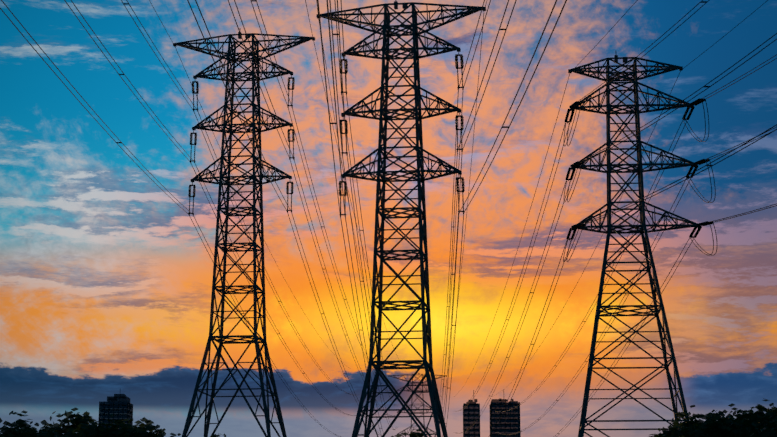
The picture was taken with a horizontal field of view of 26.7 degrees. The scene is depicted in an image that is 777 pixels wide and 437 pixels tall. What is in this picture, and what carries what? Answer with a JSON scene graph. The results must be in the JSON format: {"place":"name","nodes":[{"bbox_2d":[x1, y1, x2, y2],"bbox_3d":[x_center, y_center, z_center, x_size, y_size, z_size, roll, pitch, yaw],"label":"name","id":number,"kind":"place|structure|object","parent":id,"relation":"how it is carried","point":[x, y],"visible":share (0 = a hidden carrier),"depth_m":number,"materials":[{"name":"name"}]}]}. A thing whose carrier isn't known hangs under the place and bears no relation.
{"place":"outdoors","nodes":[
{"label":"outdoors","id":0,"kind":"place"},
{"bbox_2d":[0,0,776,436],"label":"sky","id":1,"kind":"structure","parent":0,"point":[106,281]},
{"bbox_2d":[390,374,446,436],"bbox_3d":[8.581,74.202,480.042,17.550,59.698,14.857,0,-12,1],"label":"tower","id":2,"kind":"structure","parent":0,"point":[426,390],"depth_m":484.57,"materials":[{"name":"metal"}]},
{"label":"ground","id":3,"kind":"structure","parent":0,"visible":0},
{"bbox_2d":[0,410,61,436],"bbox_3d":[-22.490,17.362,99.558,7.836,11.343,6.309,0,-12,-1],"label":"tree","id":4,"kind":"object","parent":3,"relation":"on","point":[18,424],"visible":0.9,"depth_m":99.21,"materials":[{"name":"black plant"}]},
{"bbox_2d":[0,421,61,436],"bbox_3d":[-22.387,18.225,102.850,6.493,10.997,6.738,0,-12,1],"label":"tree","id":5,"kind":"object","parent":3,"relation":"on","point":[57,432],"visible":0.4,"depth_m":103.47,"materials":[{"name":"black plant"}]},
{"bbox_2d":[0,429,68,436],"bbox_3d":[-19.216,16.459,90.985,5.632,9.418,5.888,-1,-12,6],"label":"tree","id":6,"kind":"object","parent":3,"relation":"on","point":[27,433],"visible":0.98,"depth_m":91.15,"materials":[{"name":"black plant"}]},
{"bbox_2d":[36,420,78,435],"bbox_3d":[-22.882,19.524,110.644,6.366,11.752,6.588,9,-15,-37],"label":"tree","id":7,"kind":"object","parent":3,"relation":"on","point":[44,423],"visible":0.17,"depth_m":110.97,"materials":[{"name":"black plant"}]},
{"bbox_2d":[42,407,98,435],"bbox_3d":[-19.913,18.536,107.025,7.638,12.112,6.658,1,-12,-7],"label":"tree","id":8,"kind":"object","parent":3,"relation":"on","point":[75,420],"visible":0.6,"depth_m":106.87,"materials":[{"name":"black plant"}]},
{"bbox_2d":[36,422,104,436],"bbox_3d":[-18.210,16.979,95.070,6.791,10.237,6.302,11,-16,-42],"label":"tree","id":9,"kind":"object","parent":3,"relation":"on","point":[80,426],"visible":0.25,"depth_m":95.54,"materials":[{"name":"black plant"}]},
{"bbox_2d":[63,414,139,436],"bbox_3d":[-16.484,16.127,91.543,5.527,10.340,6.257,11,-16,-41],"label":"tree","id":10,"kind":"object","parent":3,"relation":"on","point":[100,431],"visible":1,"depth_m":91.63,"materials":[{"name":"black plant"}]},
{"bbox_2d":[98,394,132,429],"bbox_3d":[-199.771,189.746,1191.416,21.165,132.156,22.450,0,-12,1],"label":"building","id":11,"kind":"structure","parent":3,"relation":"on","point":[119,406],"depth_m":1191.60,"materials":[{"name":"black glass"}]},
{"bbox_2d":[96,419,180,436],"bbox_3d":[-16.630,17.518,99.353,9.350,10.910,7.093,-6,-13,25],"label":"tree","id":12,"kind":"object","parent":3,"relation":"on","point":[129,425],"visible":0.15,"depth_m":100.56,"materials":[{"name":"black plant"}]},
{"bbox_2d":[113,417,165,436],"bbox_3d":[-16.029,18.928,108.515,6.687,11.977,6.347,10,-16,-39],"label":"tree","id":13,"kind":"object","parent":3,"relation":"on","point":[148,422],"visible":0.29,"depth_m":110.19,"materials":[{"name":"black plant"}]},
{"bbox_2d":[126,423,165,436],"bbox_3d":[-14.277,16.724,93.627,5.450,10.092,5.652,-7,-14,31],"label":"tree","id":14,"kind":"object","parent":3,"relation":"on","point":[143,433],"visible":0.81,"depth_m":94.00,"materials":[{"name":"black plant"}]},
{"bbox_2d":[0,0,396,436],"bbox_3d":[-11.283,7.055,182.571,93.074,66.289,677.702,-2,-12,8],"label":"tower","id":15,"kind":"structure","parent":3,"relation":"on","point":[254,139],"depth_m":194.58,"materials":[{"name":"metal"}]},
{"bbox_2d":[391,429,424,436],"bbox_3d":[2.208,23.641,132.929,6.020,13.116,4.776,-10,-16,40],"label":"tree","id":16,"kind":"object","parent":3,"relation":"on","point":[414,434],"visible":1,"depth_m":133.65,"materials":[{"name":"black plant"}]},
{"bbox_2d":[316,0,566,436],"bbox_3d":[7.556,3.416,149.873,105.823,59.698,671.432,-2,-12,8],"label":"tower","id":17,"kind":"structure","parent":3,"relation":"on","point":[379,366],"depth_m":165.10,"materials":[{"name":"metal"}]},
{"bbox_2d":[463,390,479,436],"bbox_3d":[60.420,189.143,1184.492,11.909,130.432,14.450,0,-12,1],"label":"building","id":18,"kind":"structure","parent":3,"relation":"on","point":[471,411],"depth_m":1187.14,"materials":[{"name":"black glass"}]},
{"bbox_2d":[489,398,520,436],"bbox_3d":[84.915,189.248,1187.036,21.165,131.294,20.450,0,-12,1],"label":"building","id":19,"kind":"structure","parent":3,"relation":"on","point":[509,423],"depth_m":1186.64,"materials":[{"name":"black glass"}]},
{"bbox_2d":[455,0,776,436],"bbox_3d":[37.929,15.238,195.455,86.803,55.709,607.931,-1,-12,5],"label":"tower","id":20,"kind":"structure","parent":3,"relation":"on","point":[609,80],"depth_m":170.68,"materials":[{"name":"metal"}]},
{"bbox_2d":[649,417,690,436],"bbox_3d":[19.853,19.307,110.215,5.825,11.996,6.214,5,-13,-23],"label":"tree","id":21,"kind":"object","parent":3,"relation":"on","point":[666,431],"visible":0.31,"depth_m":111.73,"materials":[{"name":"black plant"}]},
{"bbox_2d":[669,405,733,436],"bbox_3d":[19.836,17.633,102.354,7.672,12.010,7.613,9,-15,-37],"label":"tree","id":22,"kind":"object","parent":3,"relation":"on","point":[688,425],"visible":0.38,"depth_m":103.20,"materials":[{"name":"black plant"}]},
{"bbox_2d":[669,403,764,436],"bbox_3d":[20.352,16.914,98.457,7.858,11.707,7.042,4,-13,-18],"label":"tree","id":23,"kind":"object","parent":3,"relation":"on","point":[675,433],"visible":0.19,"depth_m":99.34,"materials":[{"name":"black plant"}]},
{"bbox_2d":[682,410,757,436],"bbox_3d":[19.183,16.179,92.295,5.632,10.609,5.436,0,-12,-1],"label":"tree","id":24,"kind":"object","parent":3,"relation":"on","point":[713,427],"visible":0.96,"depth_m":92.96,"materials":[{"name":"black plant"}]},
{"bbox_2d":[707,410,762,436],"bbox_3d":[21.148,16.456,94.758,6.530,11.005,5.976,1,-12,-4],"label":"tree","id":25,"kind":"object","parent":3,"relation":"on","point":[749,416],"visible":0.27,"depth_m":95.68,"materials":[{"name":"black plant"}]},
{"bbox_2d":[725,399,776,425],"bbox_3d":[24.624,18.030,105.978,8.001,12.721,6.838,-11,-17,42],"label":"tree","id":26,"kind":"object","parent":3,"relation":"on","point":[760,411],"visible":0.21,"depth_m":107.18,"materials":[{"name":"black plant"}]},
{"bbox_2d":[757,404,776,433],"bbox_3d":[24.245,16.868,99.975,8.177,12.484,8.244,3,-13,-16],"label":"tree","id":27,"kind":"object","parent":3,"relation":"on","point":[769,412],"visible":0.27,"depth_m":99.62,"materials":[{"name":"black plant"}]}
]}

